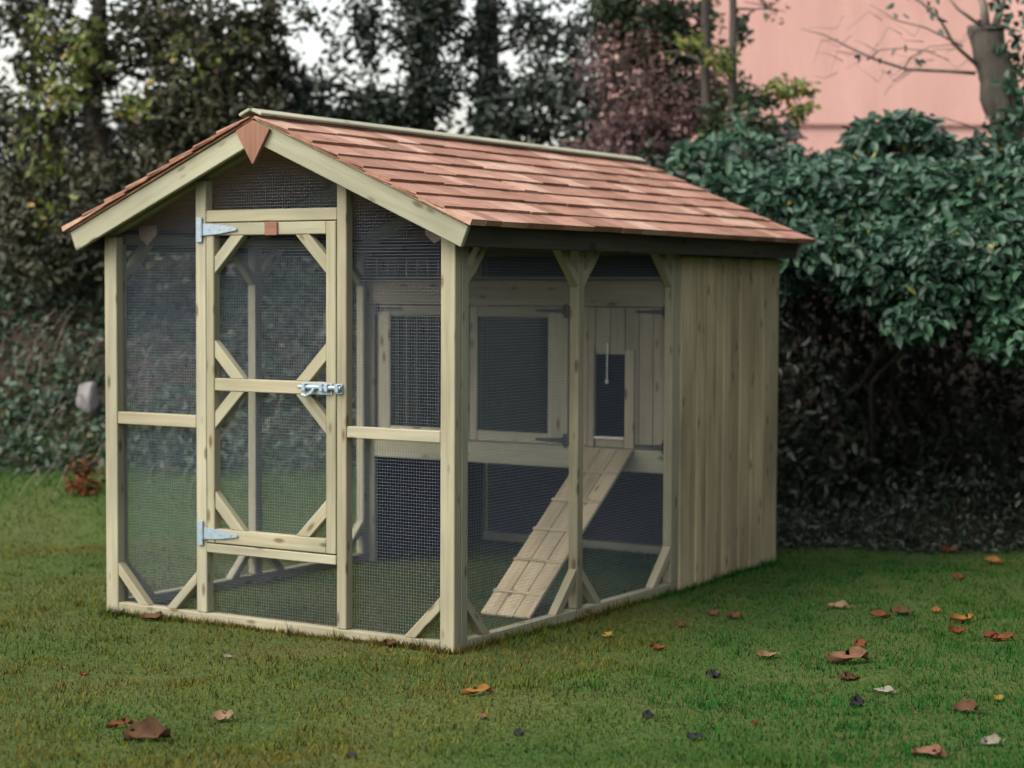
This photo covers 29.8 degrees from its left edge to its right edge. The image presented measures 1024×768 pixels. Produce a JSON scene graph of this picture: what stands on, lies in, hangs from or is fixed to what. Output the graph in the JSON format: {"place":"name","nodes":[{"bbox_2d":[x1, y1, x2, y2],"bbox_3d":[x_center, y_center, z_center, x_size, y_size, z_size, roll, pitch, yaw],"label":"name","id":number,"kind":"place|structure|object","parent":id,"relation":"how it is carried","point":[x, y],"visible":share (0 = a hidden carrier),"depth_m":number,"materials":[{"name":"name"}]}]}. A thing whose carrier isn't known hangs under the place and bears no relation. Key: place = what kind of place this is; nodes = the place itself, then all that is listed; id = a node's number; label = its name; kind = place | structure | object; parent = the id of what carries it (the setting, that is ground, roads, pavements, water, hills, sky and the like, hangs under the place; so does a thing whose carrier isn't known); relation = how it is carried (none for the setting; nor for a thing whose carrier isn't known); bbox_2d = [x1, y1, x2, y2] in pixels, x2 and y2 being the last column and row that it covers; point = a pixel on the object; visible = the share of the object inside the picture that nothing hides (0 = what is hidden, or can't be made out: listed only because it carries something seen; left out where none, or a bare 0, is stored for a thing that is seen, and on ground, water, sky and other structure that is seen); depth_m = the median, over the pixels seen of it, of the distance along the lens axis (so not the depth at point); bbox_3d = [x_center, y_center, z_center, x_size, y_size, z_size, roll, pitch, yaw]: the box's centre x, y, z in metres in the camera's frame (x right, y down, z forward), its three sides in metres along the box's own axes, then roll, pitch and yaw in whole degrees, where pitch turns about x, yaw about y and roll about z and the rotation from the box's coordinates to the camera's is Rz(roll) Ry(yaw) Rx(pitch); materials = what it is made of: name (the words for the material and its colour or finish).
{"place":"outdoors","nodes":[
{"label":"outdoors","id":0,"kind":"place"},
{"bbox_2d":[0,0,597,284],"label":"sky","id":1,"kind":"structure","parent":0,"point":[313,45],"materials":[{"name":"white"}]},
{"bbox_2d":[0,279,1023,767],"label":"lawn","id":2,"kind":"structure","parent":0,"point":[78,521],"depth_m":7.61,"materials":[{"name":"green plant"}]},
{"bbox_2d":[63,453,105,497],"bbox_3d":[-2.750,0.595,11.907,0.249,0.440,1.508,-1,3,-21],"label":"dead bracken","id":3,"kind":"object","parent":2,"relation":"on","point":[81,478],"visible":0.97,"depth_m":11.28,"materials":[{"name":"brown plant"}]},
{"bbox_2d":[106,717,134,727],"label":"fallen leaf","id":4,"kind":"object","parent":2,"relation":"on","point":[125,720],"visible":0.99,"depth_m":6.20,"materials":[{"name":"orange plant"}]},
{"bbox_2d":[123,716,177,740],"bbox_3d":[-1.138,1.087,6.062,0.174,0.066,0.062,-1,3,-21],"label":"fallen leaf","id":5,"kind":"object","parent":2,"relation":"on","point":[147,726],"visible":0.99,"depth_m":6.07,"materials":[{"name":"brown plant"}]},
{"bbox_2d":[140,611,164,619],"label":"fallen leaf","id":6,"kind":"object","parent":2,"relation":"on","point":[150,616],"visible":0.99,"depth_m":8.17,"materials":[{"name":"brown plant"}]},
{"bbox_2d":[0,0,317,313],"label":"autumn tree","id":7,"kind":"object","parent":2,"relation":"on","point":[181,29],"visible":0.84,"depth_m":12.62,"materials":[{"name":"green plant"}]},
{"bbox_2d":[212,709,235,720],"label":"fallen leaf","id":8,"kind":"object","parent":2,"relation":"on","point":[224,715],"visible":1,"depth_m":6.36,"materials":[{"name":"beige plant"}]},
{"bbox_2d":[346,751,356,757],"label":"fallen leaf","id":9,"kind":"object","parent":2,"relation":"on","point":[352,754],"visible":1,"depth_m":5.76,"materials":[{"name":"grey plant"}]},
{"bbox_2d":[383,639,395,646],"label":"fallen leaf","id":10,"kind":"object","parent":2,"relation":"on","point":[386,642],"visible":1,"depth_m":7.55,"materials":[{"name":"brown plant"}]},
{"bbox_2d":[0,245,782,503],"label":"ivy bank","id":11,"kind":"structure","parent":2,"relation":"on","point":[10,290],"depth_m":12.24,"materials":[{"name":"green plant"}]},
{"bbox_2d":[76,382,98,412],"bbox_3d":[-2.633,0.082,11.957,0.120,0.187,0.128,2,3,32],"label":"stone","id":12,"kind":"object","parent":11,"relation":"on","point":[87,401],"visible":1,"depth_m":11.91,"materials":[{"name":"grey stone"}]},
{"bbox_2d":[239,0,471,130],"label":"evergreen tree","id":13,"kind":"object","parent":11,"relation":"on","point":[428,91],"visible":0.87,"depth_m":13.15,"materials":[{"name":"green plant"}]},
{"bbox_2d":[440,0,623,141],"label":"evergreen tree","id":14,"kind":"object","parent":11,"relation":"on","point":[489,71],"visible":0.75,"depth_m":13.48,"materials":[{"name":"green plant"}]},
{"bbox_2d":[558,11,739,167],"bbox_3d":[0.936,-1.794,12.852,1.238,1.421,0.843,0,3,3],"label":"purple shrub","id":15,"kind":"object","parent":11,"relation":"on","point":[679,128],"visible":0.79,"depth_m":12.82,"materials":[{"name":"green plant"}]},
{"bbox_2d":[589,0,727,155],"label":"slender tree","id":16,"kind":"object","parent":11,"relation":"on","point":[626,13],"visible":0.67,"depth_m":12.89,"materials":[{"name":"green plant"}]},
{"bbox_2d":[698,0,821,150],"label":"slender tree","id":17,"kind":"object","parent":11,"relation":"on","point":[739,101],"visible":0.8,"depth_m":12.29,"materials":[{"name":"green plant"}]},
{"bbox_2d":[0,38,816,325],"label":"evergreen hedge","id":18,"kind":"object","parent":2,"relation":"on","point":[571,130],"visible":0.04,"depth_m":13.18,"materials":[{"name":"green plant"}]},
{"bbox_2d":[61,108,815,652],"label":"chicken coop","id":19,"kind":"structure","parent":2,"relation":"on","point":[533,322],"depth_m":8.64,"materials":[{"name":"brown wood"}]},
{"bbox_2d":[196,217,342,553],"bbox_3d":[-0.992,0.001,7.870,0.763,1.376,0.074,2,3,32],"label":"door","id":20,"kind":"structure","parent":19,"relation":"in","point":[305,387],"depth_m":7.90,"materials":[{"name":"brown wood"}]},
{"bbox_2d":[374,302,469,439],"bbox_3d":[-0.457,-0.065,9.735,0.578,0.695,0.039,2,3,32],"label":"nest door","id":21,"kind":"structure","parent":19,"relation":"in","point":[420,310],"depth_m":9.78,"materials":[{"name":"brown wood"}]},
{"bbox_2d":[469,304,569,447],"bbox_3d":[0.032,-0.048,9.428,0.567,0.695,0.039,2,3,32],"label":"nest door","id":22,"kind":"structure","parent":19,"relation":"in","point":[561,318],"depth_m":9.43,"materials":[{"name":"brown wood"}]},
{"bbox_2d":[462,683,494,694],"bbox_3d":[-0.111,1.049,6.597,0.125,0.035,0.038,0,3,-9],"label":"fallen leaf","id":23,"kind":"object","parent":2,"relation":"on","point":[478,688],"visible":1,"depth_m":6.60,"materials":[{"name":"orange plant"}]},
{"bbox_2d":[513,727,524,734],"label":"fallen leaf","id":24,"kind":"object","parent":2,"relation":"on","point":[518,731],"visible":1,"depth_m":6.09,"materials":[{"name":"grey plant"}]},
{"bbox_2d":[481,448,632,619],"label":"ramp","id":25,"kind":"structure","parent":2,"relation":"on","point":[589,464],"depth_m":8.62,"materials":[{"name":"brown wood"}]},
{"bbox_2d":[602,631,611,636],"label":"fallen leaf","id":26,"kind":"object","parent":2,"relation":"on","point":[604,634],"visible":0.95,"depth_m":7.82,"materials":[{"name":"yellow plant"}]},
{"bbox_2d":[643,709,653,717],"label":"fallen leaf","id":27,"kind":"object","parent":2,"relation":"on","point":[647,713],"visible":1,"depth_m":6.32,"materials":[{"name":"grey plant"}]},
{"bbox_2d":[650,643,668,649],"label":"fallen leaf","id":28,"kind":"object","parent":2,"relation":"on","point":[654,645],"visible":1,"depth_m":7.51,"materials":[{"name":"orange plant"}]},
{"bbox_2d":[675,621,685,626],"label":"fallen leaf","id":29,"kind":"object","parent":2,"relation":"on","point":[680,624],"visible":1,"depth_m":8.11,"materials":[{"name":"brown plant"}]},
{"bbox_2d":[687,732,704,739],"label":"fallen leaf","id":30,"kind":"object","parent":2,"relation":"on","point":[691,735],"visible":1,"depth_m":6.03,"materials":[{"name":"grey plant"}]},
{"bbox_2d":[705,669,720,677],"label":"fallen leaf","id":31,"kind":"object","parent":2,"relation":"on","point":[713,673],"visible":1,"depth_m":7.04,"materials":[{"name":"grey plant"}]},
{"bbox_2d":[707,609,721,615],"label":"fallen leaf","id":32,"kind":"object","parent":2,"relation":"on","point":[711,612],"visible":1,"depth_m":8.37,"materials":[{"name":"brown plant"}]},
{"bbox_2d":[726,611,741,618],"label":"fallen leaf","id":33,"kind":"object","parent":2,"relation":"on","point":[731,615],"visible":1,"depth_m":8.29,"materials":[{"name":"brown plant"}]},
{"bbox_2d":[756,649,779,657],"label":"fallen leaf","id":34,"kind":"object","parent":2,"relation":"on","point":[766,653],"visible":1,"depth_m":7.38,"materials":[{"name":"brown plant"}]},
{"bbox_2d":[598,0,1023,158],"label":"house","id":35,"kind":"structure","parent":2,"relation":"on","point":[790,47],"depth_m":17.08,"materials":[{"name":"paint"}]},
{"bbox_2d":[828,600,848,607],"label":"fallen leaf","id":36,"kind":"object","parent":2,"relation":"on","point":[842,603],"visible":1,"depth_m":8.50,"materials":[{"name":"beige plant"}]},
{"bbox_2d":[827,646,874,662],"bbox_3d":[1.292,1.032,7.312,0.194,0.059,0.073,0,3,-3],"label":"fallen leaf","id":37,"kind":"object","parent":2,"relation":"on","point":[849,654],"visible":1,"depth_m":7.32,"materials":[{"name":"brown plant"}]},
{"bbox_2d":[840,671,862,680],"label":"fallen leaf","id":38,"kind":"object","parent":2,"relation":"on","point":[846,675],"visible":1,"depth_m":7.06,"materials":[{"name":"brown plant"}]},
{"bbox_2d":[850,694,865,705],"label":"fallen leaf","id":39,"kind":"object","parent":2,"relation":"on","point":[856,699],"visible":0.98,"depth_m":6.49,"materials":[{"name":"grey plant"}]},
{"bbox_2d":[854,638,865,645],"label":"fallen leaf","id":40,"kind":"object","parent":2,"relation":"on","point":[860,642],"visible":0.82,"depth_m":7.64,"materials":[{"name":"orange plant"}]},
{"bbox_2d":[869,610,892,617],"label":"fallen leaf","id":41,"kind":"object","parent":2,"relation":"on","point":[880,613],"visible":1,"depth_m":8.28,"materials":[{"name":"orange plant"}]},
{"bbox_2d":[874,685,898,693],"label":"fallen leaf","id":42,"kind":"object","parent":2,"relation":"on","point":[887,688],"visible":1,"depth_m":6.78,"materials":[{"name":"beige plant"}]},
{"bbox_2d":[776,386,1023,554],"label":"undergrowth","id":43,"kind":"object","parent":2,"relation":"on","point":[963,527],"visible":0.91,"depth_m":10.83,"materials":[{"name":"green plant"}]},
{"bbox_2d":[631,108,1023,529],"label":"laurel hedge","id":44,"kind":"object","parent":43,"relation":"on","point":[895,233],"visible":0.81,"depth_m":10.96,"materials":[{"name":"green plant"}]},
{"bbox_2d":[890,606,917,615],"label":"fallen leaf","id":45,"kind":"object","parent":2,"relation":"on","point":[899,609],"visible":1,"depth_m":8.35,"materials":[{"name":"brown plant"}]},
{"bbox_2d":[911,744,950,756],"bbox_3d":[1.284,1.121,5.877,0.128,0.038,0.034,2,3,27],"label":"fallen leaf","id":46,"kind":"object","parent":2,"relation":"on","point":[936,749],"visible":1,"depth_m":5.88,"materials":[{"name":"orange plant"}]},
{"bbox_2d":[931,606,942,611],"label":"fallen leaf","id":47,"kind":"object","parent":2,"relation":"on","point":[934,609],"visible":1,"depth_m":8.39,"materials":[{"name":"orange plant"}]},
{"bbox_2d":[941,545,958,552],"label":"fallen leaf","id":48,"kind":"object","parent":2,"relation":"on","point":[947,549],"visible":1,"depth_m":10.45,"materials":[{"name":"brown plant"}]},
{"bbox_2d":[948,625,967,633],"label":"fallen leaf","id":49,"kind":"object","parent":2,"relation":"on","point":[954,629],"visible":1,"depth_m":7.98,"materials":[{"name":"red plant"}]},
{"bbox_2d":[953,573,964,578],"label":"fallen leaf","id":50,"kind":"object","parent":2,"relation":"on","point":[957,575],"visible":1,"depth_m":9.27,"materials":[{"name":"brown plant"}]},
{"bbox_2d":[949,613,973,622],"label":"fallen leaf","id":51,"kind":"object","parent":2,"relation":"on","point":[956,617],"visible":1,"depth_m":8.19,"materials":[{"name":"orange plant"}]},
{"bbox_2d":[953,699,981,712],"bbox_3d":[1.529,1.081,6.449,0.091,0.043,0.047,2,3,32],"label":"fallen leaf","id":52,"kind":"object","parent":2,"relation":"on","point":[969,704],"visible":1,"depth_m":6.46,"materials":[{"name":"brown plant"}]},
{"bbox_2d":[980,734,1003,745],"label":"fallen leaf","id":53,"kind":"object","parent":2,"relation":"on","point":[986,740],"visible":1,"depth_m":6.06,"materials":[{"name":"white plant"}]},
{"bbox_2d":[984,556,1003,563],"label":"fallen leaf","id":54,"kind":"object","parent":2,"relation":"on","point":[996,559],"visible":1,"depth_m":10.01,"materials":[{"name":"orange plant"}]},
{"bbox_2d":[993,694,1003,700],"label":"fallen leaf","id":55,"kind":"object","parent":2,"relation":"on","point":[1000,696],"visible":1,"depth_m":6.70,"materials":[{"name":"yellow plant"}]},
{"bbox_2d":[984,631,1017,640],"bbox_3d":[1.970,1.017,7.742,0.134,0.036,0.042,2,3,32],"label":"fallen leaf","id":56,"kind":"object","parent":2,"relation":"on","point":[995,636],"visible":1,"depth_m":7.75,"materials":[{"name":"plant"}]},
{"bbox_2d":[801,0,1023,151],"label":"pollarded tree","id":57,"kind":"object","parent":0,"point":[1001,95],"visible":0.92,"depth_m":11.78,"materials":[{"name":"grey plant"}]}
]}

